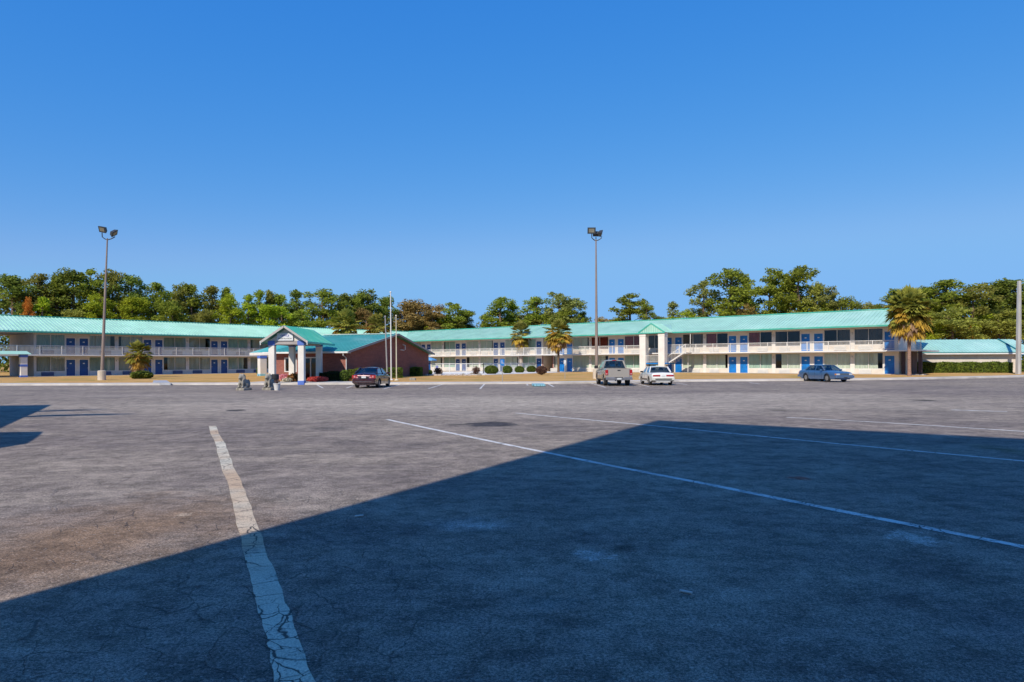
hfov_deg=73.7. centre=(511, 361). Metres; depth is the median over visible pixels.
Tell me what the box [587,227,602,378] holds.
light pole
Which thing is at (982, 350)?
storage building
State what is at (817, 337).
door
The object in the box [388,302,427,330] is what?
leafy tree
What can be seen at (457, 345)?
door
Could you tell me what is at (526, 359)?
window
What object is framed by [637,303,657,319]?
pine tree
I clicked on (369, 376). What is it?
parked car
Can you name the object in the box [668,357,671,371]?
door
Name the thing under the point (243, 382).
lion statue
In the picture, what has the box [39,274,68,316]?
pine tree
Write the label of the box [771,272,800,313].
pine tree
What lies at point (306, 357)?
entrance door
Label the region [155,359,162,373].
door
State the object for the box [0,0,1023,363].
sky
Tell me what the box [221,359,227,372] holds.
door
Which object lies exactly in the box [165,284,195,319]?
pine tree
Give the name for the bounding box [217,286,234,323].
pine tree
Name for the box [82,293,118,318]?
leafy tree
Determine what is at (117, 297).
pine tree
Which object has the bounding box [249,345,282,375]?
side canopy
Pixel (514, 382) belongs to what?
kerb walk
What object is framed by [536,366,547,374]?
brown shrub
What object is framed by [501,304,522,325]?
pine tree
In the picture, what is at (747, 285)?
pine tree
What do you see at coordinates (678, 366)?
door
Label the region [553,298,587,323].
pine tree
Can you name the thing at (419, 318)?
leafy tree
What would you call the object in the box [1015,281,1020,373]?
utility pole
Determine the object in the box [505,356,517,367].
window
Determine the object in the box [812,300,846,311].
leafy tree
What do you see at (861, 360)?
window
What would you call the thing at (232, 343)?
window
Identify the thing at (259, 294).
pine tree
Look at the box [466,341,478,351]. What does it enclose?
window
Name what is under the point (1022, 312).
pine tree
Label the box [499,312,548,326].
leafy tree
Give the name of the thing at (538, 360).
door
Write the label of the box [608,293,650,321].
pine tree
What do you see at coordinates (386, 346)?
flagpole
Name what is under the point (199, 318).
leafy tree
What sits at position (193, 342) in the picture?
window
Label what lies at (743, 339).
door
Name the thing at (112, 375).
ground walkway
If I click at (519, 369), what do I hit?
round bush
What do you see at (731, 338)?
door
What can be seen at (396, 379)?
flagpole
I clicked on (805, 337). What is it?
door
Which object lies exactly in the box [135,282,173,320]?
pine tree
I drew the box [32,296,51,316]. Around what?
leafy tree
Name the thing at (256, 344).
window
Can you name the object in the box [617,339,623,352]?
door
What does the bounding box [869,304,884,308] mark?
leafy tree
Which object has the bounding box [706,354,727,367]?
window
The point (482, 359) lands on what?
window
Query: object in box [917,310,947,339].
leafy tree
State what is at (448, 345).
window
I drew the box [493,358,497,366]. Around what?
door
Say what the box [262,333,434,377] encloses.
brick office
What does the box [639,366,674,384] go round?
parked car
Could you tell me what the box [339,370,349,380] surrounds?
loose shrub
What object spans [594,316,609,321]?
leafy tree
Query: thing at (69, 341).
door
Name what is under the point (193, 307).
pine tree
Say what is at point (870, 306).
leafy tree
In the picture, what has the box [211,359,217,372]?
door
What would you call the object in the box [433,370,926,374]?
ground walkway
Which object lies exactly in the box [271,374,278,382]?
ash bin
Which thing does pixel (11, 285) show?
tree
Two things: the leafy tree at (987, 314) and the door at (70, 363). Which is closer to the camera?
the door at (70, 363)
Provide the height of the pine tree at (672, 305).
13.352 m
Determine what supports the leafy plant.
on the lawn at (5, 377)
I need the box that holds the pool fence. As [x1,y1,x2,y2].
[432,363,534,372]
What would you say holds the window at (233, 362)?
in the motel wing at (52, 346)
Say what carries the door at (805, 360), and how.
in the motel wing at (857, 341)
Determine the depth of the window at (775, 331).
84.18 m
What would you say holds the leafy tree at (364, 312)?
on the lawn at (5, 377)
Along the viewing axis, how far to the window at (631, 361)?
97.85 m
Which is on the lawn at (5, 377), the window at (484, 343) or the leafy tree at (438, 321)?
the leafy tree at (438, 321)
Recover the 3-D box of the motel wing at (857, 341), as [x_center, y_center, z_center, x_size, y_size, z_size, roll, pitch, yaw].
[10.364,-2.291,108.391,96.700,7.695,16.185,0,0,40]
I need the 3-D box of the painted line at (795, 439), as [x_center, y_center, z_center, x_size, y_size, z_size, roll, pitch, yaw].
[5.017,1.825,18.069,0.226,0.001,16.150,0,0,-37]
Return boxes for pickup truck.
[594,360,632,385]
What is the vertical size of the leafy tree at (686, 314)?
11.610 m
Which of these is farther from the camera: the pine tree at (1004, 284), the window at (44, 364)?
the pine tree at (1004, 284)
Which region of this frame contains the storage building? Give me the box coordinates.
[917,339,1023,372]
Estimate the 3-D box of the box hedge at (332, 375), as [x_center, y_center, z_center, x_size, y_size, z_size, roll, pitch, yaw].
[-16.352,1.316,61.610,1.850,1.016,1.473,0,0,15]
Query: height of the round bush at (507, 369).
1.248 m
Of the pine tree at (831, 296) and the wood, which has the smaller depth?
the pine tree at (831, 296)
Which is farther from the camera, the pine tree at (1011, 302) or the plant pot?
the pine tree at (1011, 302)
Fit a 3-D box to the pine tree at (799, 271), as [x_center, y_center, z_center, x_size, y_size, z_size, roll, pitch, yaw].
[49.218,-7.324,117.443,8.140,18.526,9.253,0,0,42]
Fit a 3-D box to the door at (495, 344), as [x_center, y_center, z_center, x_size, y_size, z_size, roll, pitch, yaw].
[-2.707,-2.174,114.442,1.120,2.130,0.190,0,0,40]
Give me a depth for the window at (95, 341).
88.68 m
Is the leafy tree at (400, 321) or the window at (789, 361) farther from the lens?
the leafy tree at (400, 321)
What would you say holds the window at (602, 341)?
in the motel wing at (857, 341)
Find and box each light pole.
[97,226,117,379]
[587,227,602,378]
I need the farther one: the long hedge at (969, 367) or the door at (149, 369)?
the door at (149, 369)
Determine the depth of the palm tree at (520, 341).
109.22 m
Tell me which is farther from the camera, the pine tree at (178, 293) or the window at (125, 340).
the pine tree at (178, 293)
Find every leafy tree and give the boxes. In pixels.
[21,296,37,315]
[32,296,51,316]
[60,309,85,317]
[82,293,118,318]
[110,296,149,319]
[151,300,191,321]
[187,309,216,322]
[210,293,247,323]
[247,304,293,325]
[285,309,318,326]
[354,307,381,329]
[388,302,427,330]
[392,299,440,330]
[399,316,441,330]
[413,304,451,329]
[423,314,453,329]
[447,316,467,327]
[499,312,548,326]
[547,308,579,322]
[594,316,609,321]
[667,310,697,318]
[735,300,757,314]
[787,309,801,312]
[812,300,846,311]
[837,295,863,310]
[859,301,876,309]
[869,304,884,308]
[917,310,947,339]
[926,307,992,339]
[938,282,1004,338]
[955,312,993,339]
[977,308,1023,343]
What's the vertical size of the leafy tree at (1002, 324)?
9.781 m
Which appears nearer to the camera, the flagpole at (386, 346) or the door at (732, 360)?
the flagpole at (386, 346)
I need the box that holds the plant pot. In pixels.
[273,379,280,389]
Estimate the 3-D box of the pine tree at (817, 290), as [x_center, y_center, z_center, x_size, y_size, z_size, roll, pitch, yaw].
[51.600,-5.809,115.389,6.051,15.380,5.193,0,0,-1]
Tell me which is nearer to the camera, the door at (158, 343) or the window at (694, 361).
the window at (694, 361)
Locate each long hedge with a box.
[917,361,1013,372]
[1021,360,1023,371]
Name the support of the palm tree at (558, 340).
on the lawn at (5, 377)
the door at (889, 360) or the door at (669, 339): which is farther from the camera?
the door at (669, 339)
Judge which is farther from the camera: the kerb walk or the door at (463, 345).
the door at (463, 345)
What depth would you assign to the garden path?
57.14 m
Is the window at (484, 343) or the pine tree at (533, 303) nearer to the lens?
the window at (484, 343)
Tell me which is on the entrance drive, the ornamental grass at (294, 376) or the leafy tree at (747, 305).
the ornamental grass at (294, 376)
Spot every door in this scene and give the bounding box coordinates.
[66,338,75,352]
[66,359,75,375]
[79,338,88,354]
[79,359,88,375]
[143,339,151,354]
[144,359,151,372]
[155,339,162,354]
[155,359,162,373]
[211,341,217,354]
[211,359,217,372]
[220,341,227,354]
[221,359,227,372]
[306,357,315,376]
[455,343,459,354]
[455,359,459,370]
[461,343,465,349]
[493,342,497,354]
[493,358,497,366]
[500,342,504,354]
[536,341,541,352]
[536,358,541,367]
[560,358,564,370]
[566,341,572,353]
[567,358,572,370]
[609,339,614,351]
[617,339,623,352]
[667,337,671,352]
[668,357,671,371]
[675,337,681,352]
[675,357,681,371]
[728,335,736,351]
[728,356,736,372]
[739,335,747,351]
[739,356,747,372]
[801,333,809,350]
[801,356,809,369]
[813,333,822,350]
[814,356,822,364]
[884,331,894,349]
[884,355,894,373]
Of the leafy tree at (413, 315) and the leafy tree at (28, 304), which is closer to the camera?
the leafy tree at (28, 304)
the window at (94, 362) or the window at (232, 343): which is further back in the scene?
the window at (232, 343)
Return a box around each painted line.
[209,426,315,681]
[385,419,1023,547]
[519,413,1023,460]
[788,417,1023,431]
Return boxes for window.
[36,334,64,349]
[36,357,64,371]
[89,335,109,349]
[89,357,114,370]
[118,336,142,349]
[118,357,130,370]
[163,337,185,350]
[163,357,184,369]
[189,338,209,350]
[189,357,209,369]
[228,339,247,350]
[228,357,247,368]
[250,357,267,368]
[251,339,267,350]
[284,358,296,371]
[431,342,441,351]
[431,357,440,366]
[444,357,454,366]
[445,341,454,351]
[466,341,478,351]
[466,357,478,367]
[480,340,491,350]
[480,357,492,367]
[505,340,516,350]
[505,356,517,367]
[523,356,535,367]
[524,339,535,350]
[573,337,588,349]
[573,356,588,367]
[591,337,607,349]
[591,355,607,367]
[624,336,638,348]
[625,355,639,367]
[649,335,657,348]
[650,356,657,365]
[683,334,702,347]
[683,354,702,367]
[706,333,719,347]
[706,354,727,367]
[748,331,771,346]
[749,354,771,368]
[775,331,787,345]
[775,353,799,368]
[824,329,850,344]
[824,353,850,368]
[854,328,882,344]
[854,353,878,368]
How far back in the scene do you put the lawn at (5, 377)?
69.29 m
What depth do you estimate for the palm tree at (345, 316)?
87.15 m
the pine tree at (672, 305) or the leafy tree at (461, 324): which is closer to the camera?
the pine tree at (672, 305)
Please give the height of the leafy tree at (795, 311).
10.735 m
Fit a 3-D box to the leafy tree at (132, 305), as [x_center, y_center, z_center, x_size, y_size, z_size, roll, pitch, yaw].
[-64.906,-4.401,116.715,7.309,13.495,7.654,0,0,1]
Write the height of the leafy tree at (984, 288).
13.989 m
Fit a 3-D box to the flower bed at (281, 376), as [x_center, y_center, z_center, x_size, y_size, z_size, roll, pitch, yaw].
[-20.784,1.452,62.149,1.019,0.719,1.004,0,0,0]
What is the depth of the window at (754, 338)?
86.42 m
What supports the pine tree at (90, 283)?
on the lawn at (5, 377)
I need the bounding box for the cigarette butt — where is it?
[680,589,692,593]
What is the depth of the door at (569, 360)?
104.70 m
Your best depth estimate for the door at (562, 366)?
105.62 m
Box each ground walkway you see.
[28,373,231,376]
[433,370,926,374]
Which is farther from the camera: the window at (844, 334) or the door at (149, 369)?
the door at (149, 369)
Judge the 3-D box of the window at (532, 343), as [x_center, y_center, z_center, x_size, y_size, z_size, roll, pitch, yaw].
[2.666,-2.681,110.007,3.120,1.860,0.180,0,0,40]
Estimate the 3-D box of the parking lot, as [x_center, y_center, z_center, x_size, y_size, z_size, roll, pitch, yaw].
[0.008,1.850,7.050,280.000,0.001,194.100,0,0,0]
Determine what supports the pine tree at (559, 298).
on the lawn at (5, 377)
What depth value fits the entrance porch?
56.42 m
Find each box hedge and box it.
[319,371,340,380]
[347,367,363,376]
[384,367,402,377]
[409,366,422,375]
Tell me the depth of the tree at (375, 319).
91.48 m
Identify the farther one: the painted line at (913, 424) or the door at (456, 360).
the door at (456, 360)
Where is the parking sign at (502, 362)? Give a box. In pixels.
[500,359,503,381]
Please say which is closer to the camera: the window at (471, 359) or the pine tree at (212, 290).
the window at (471, 359)
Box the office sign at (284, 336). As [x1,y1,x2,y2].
[277,333,292,340]
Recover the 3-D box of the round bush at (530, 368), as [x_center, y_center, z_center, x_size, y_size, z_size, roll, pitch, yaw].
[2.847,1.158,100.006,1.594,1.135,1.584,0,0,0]
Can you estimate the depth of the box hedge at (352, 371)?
62.08 m
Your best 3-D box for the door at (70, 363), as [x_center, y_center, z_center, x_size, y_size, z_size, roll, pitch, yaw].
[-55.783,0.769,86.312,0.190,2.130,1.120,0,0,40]
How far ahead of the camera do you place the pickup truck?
51.26 m
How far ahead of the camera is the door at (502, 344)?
113.48 m
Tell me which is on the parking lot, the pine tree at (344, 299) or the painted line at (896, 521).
the painted line at (896, 521)
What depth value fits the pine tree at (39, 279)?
112.64 m
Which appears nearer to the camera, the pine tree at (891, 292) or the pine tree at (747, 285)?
the pine tree at (891, 292)
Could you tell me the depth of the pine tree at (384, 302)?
145.89 m
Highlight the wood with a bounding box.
[0,287,1023,371]
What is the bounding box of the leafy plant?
[129,370,153,378]
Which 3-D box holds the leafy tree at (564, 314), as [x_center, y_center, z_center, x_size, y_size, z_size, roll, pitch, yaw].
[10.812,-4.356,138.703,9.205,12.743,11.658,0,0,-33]
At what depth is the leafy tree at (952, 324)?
99.95 m
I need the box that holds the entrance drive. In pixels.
[250,381,351,382]
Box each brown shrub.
[434,367,442,373]
[472,366,479,373]
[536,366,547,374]
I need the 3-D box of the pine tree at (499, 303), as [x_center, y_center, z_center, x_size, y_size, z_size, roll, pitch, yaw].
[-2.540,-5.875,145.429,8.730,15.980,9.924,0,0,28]
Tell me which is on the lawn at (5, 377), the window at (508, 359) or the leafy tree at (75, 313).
the leafy tree at (75, 313)
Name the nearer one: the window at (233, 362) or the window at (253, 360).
the window at (233, 362)
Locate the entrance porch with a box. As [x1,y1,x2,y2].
[259,325,334,384]
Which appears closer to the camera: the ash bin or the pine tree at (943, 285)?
the ash bin
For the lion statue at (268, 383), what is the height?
1.123 m
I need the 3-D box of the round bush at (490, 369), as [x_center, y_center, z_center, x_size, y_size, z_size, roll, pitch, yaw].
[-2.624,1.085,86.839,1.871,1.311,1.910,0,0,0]
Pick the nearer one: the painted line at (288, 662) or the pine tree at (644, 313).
the painted line at (288, 662)
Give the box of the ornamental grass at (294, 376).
[287,373,297,381]
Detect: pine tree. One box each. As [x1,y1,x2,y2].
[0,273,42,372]
[12,273,60,316]
[35,267,97,317]
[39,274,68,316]
[72,268,112,317]
[93,269,127,318]
[108,274,157,318]
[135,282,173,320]
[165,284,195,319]
[171,282,210,322]
[197,285,222,322]
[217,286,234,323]
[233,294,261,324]
[250,289,265,324]
[260,289,275,324]
[272,292,297,325]
[289,289,307,324]
[295,288,348,327]
[330,293,364,327]
[343,292,372,327]
[352,288,383,328]
[370,295,399,330]
[440,302,474,328]
[452,309,475,328]
[478,296,521,326]
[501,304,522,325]
[514,296,550,324]
[543,291,576,323]
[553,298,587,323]
[572,311,592,322]
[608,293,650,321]
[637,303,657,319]
[664,301,681,318]
[683,279,723,316]
[703,268,760,315]
[724,273,763,315]
[751,267,787,314]
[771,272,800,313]
[773,265,820,312]
[801,281,827,311]
[818,285,846,310]
[879,288,904,308]
[918,285,944,337]
[920,278,986,339]
[974,278,1023,338]
[992,279,1023,339]
[1011,289,1023,340]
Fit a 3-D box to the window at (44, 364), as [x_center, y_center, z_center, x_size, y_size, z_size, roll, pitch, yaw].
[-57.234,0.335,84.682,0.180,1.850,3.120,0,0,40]
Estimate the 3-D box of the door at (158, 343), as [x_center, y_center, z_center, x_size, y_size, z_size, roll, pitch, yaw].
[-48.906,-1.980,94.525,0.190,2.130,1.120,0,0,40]
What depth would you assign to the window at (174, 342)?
96.17 m
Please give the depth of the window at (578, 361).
103.50 m
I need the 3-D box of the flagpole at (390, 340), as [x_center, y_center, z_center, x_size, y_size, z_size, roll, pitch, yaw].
[-11.006,-2.333,62.126,0.400,8.118,0.400,0,0,0]
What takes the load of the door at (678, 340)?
in the motel wing at (857, 341)
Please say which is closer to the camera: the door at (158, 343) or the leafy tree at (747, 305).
the door at (158, 343)
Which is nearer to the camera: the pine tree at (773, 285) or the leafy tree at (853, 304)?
the leafy tree at (853, 304)
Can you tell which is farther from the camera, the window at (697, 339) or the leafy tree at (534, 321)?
the leafy tree at (534, 321)
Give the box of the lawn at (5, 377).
[0,369,1023,382]
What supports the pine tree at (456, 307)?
on the lawn at (5, 377)
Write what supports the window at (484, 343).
in the motel wing at (857, 341)
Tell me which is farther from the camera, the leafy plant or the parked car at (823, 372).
the leafy plant
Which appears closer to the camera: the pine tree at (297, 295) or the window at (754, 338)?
the window at (754, 338)
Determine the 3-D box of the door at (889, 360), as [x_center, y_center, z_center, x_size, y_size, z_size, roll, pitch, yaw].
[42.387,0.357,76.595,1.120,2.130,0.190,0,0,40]
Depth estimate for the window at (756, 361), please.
85.98 m
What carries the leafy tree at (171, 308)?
on the lawn at (5, 377)
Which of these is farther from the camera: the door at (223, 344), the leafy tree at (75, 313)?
the leafy tree at (75, 313)
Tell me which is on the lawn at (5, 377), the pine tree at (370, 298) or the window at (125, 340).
the pine tree at (370, 298)
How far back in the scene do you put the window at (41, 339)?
84.62 m
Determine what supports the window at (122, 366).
in the motel wing at (52, 346)
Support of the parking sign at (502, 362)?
on the kerb walk
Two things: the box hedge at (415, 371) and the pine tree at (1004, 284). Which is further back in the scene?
the pine tree at (1004, 284)
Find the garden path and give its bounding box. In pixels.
[153,380,170,384]
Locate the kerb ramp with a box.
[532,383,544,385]
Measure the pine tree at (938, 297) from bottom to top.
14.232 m
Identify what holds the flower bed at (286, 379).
on the lawn at (5, 377)
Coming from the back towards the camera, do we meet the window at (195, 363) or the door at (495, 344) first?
the door at (495, 344)
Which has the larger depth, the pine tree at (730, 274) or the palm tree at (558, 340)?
the pine tree at (730, 274)
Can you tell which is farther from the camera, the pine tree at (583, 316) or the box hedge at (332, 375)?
the pine tree at (583, 316)
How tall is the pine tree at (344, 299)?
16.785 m
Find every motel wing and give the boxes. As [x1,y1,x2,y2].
[0,314,407,376]
[406,308,938,373]
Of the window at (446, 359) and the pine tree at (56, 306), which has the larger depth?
the window at (446, 359)
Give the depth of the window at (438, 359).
123.64 m
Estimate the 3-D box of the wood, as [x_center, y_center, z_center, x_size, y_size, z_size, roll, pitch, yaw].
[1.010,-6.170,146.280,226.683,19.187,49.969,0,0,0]
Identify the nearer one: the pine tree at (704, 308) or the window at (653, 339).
the window at (653, 339)
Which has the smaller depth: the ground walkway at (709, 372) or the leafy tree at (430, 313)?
the ground walkway at (709, 372)
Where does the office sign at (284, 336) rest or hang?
attached to the entrance porch
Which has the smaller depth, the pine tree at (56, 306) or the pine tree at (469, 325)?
the pine tree at (56, 306)
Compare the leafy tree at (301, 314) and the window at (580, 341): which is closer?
the window at (580, 341)
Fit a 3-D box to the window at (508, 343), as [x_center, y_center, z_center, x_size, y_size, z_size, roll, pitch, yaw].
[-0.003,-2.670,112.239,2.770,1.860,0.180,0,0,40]
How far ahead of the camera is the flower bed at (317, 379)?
58.63 m
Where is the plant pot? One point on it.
(276, 385)
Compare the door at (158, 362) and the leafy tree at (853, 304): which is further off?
the leafy tree at (853, 304)
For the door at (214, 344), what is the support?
in the motel wing at (52, 346)
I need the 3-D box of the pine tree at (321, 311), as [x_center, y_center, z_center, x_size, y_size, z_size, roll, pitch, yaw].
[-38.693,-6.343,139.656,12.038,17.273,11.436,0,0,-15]
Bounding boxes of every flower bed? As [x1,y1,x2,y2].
[279,374,287,380]
[281,377,292,381]
[307,376,328,381]
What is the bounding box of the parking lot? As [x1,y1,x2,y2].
[0,377,1023,681]
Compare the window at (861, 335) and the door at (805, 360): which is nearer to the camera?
the window at (861, 335)
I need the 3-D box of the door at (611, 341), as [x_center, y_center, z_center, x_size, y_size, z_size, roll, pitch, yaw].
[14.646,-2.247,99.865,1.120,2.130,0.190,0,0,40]
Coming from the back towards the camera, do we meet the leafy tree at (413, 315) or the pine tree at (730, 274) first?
the leafy tree at (413, 315)
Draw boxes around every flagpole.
[384,316,387,374]
[390,291,392,379]
[395,315,397,380]
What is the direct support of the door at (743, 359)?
in the motel wing at (857, 341)
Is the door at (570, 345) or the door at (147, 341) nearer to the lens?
the door at (147, 341)
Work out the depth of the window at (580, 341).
103.58 m
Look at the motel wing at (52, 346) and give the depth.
91.48 m
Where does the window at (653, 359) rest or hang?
in the motel wing at (857, 341)
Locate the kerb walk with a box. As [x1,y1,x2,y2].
[0,375,1023,385]
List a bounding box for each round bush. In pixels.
[484,365,498,373]
[503,365,512,372]
[515,366,524,372]
[526,366,535,371]
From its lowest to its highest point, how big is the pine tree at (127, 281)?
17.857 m
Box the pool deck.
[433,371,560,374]
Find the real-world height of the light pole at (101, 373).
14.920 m
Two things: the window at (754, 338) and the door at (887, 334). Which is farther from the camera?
the window at (754, 338)
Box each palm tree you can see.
[122,339,152,371]
[327,307,360,333]
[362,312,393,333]
[510,320,531,365]
[542,317,572,371]
[880,284,937,375]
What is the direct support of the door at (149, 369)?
in the motel wing at (52, 346)
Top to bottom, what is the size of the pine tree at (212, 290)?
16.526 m
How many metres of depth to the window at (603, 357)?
101.53 m
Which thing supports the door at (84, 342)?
in the motel wing at (52, 346)
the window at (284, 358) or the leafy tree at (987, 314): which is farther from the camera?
the leafy tree at (987, 314)
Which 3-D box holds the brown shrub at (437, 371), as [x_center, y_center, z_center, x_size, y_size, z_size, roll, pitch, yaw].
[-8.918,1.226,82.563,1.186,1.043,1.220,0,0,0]
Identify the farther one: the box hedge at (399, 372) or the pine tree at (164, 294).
the pine tree at (164, 294)
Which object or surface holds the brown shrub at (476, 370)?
on the lawn at (5, 377)
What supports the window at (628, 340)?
in the motel wing at (857, 341)
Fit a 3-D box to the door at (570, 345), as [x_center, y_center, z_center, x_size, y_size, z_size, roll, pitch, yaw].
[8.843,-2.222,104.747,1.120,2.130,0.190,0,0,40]
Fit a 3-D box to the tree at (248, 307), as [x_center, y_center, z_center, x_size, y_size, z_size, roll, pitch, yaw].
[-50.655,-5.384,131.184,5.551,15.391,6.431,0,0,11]
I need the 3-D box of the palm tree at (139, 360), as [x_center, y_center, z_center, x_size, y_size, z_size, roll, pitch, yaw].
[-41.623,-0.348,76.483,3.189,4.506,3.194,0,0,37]
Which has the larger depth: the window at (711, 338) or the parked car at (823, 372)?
the window at (711, 338)
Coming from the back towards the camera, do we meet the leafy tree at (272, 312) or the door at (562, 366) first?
the leafy tree at (272, 312)
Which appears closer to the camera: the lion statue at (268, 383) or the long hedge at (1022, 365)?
the lion statue at (268, 383)
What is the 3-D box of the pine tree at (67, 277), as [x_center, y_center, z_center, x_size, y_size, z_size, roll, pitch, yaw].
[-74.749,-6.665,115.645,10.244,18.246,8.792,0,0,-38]
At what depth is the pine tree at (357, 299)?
143.52 m
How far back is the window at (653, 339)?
95.68 m
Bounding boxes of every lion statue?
[236,374,251,390]
[262,373,274,389]
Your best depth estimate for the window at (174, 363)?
96.36 m
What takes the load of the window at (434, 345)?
in the motel wing at (857, 341)
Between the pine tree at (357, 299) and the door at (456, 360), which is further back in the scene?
the pine tree at (357, 299)
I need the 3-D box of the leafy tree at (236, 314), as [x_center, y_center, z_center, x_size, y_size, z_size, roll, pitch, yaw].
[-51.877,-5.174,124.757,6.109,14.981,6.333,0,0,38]
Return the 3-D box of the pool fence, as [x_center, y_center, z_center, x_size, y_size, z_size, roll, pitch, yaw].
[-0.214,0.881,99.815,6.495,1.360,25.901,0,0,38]
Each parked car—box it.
[352,367,390,387]
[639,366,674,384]
[798,364,853,381]
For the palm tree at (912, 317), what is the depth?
69.64 m
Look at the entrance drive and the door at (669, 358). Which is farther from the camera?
the door at (669, 358)
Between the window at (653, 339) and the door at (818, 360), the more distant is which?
the window at (653, 339)
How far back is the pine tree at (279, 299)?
134.69 m
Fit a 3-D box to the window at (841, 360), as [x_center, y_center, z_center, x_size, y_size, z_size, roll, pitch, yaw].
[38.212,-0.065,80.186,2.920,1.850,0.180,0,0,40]
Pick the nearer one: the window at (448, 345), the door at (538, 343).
the door at (538, 343)
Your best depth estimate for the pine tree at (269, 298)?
133.62 m
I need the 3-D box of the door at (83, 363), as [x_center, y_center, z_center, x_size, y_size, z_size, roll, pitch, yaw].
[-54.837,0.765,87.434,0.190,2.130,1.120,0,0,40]

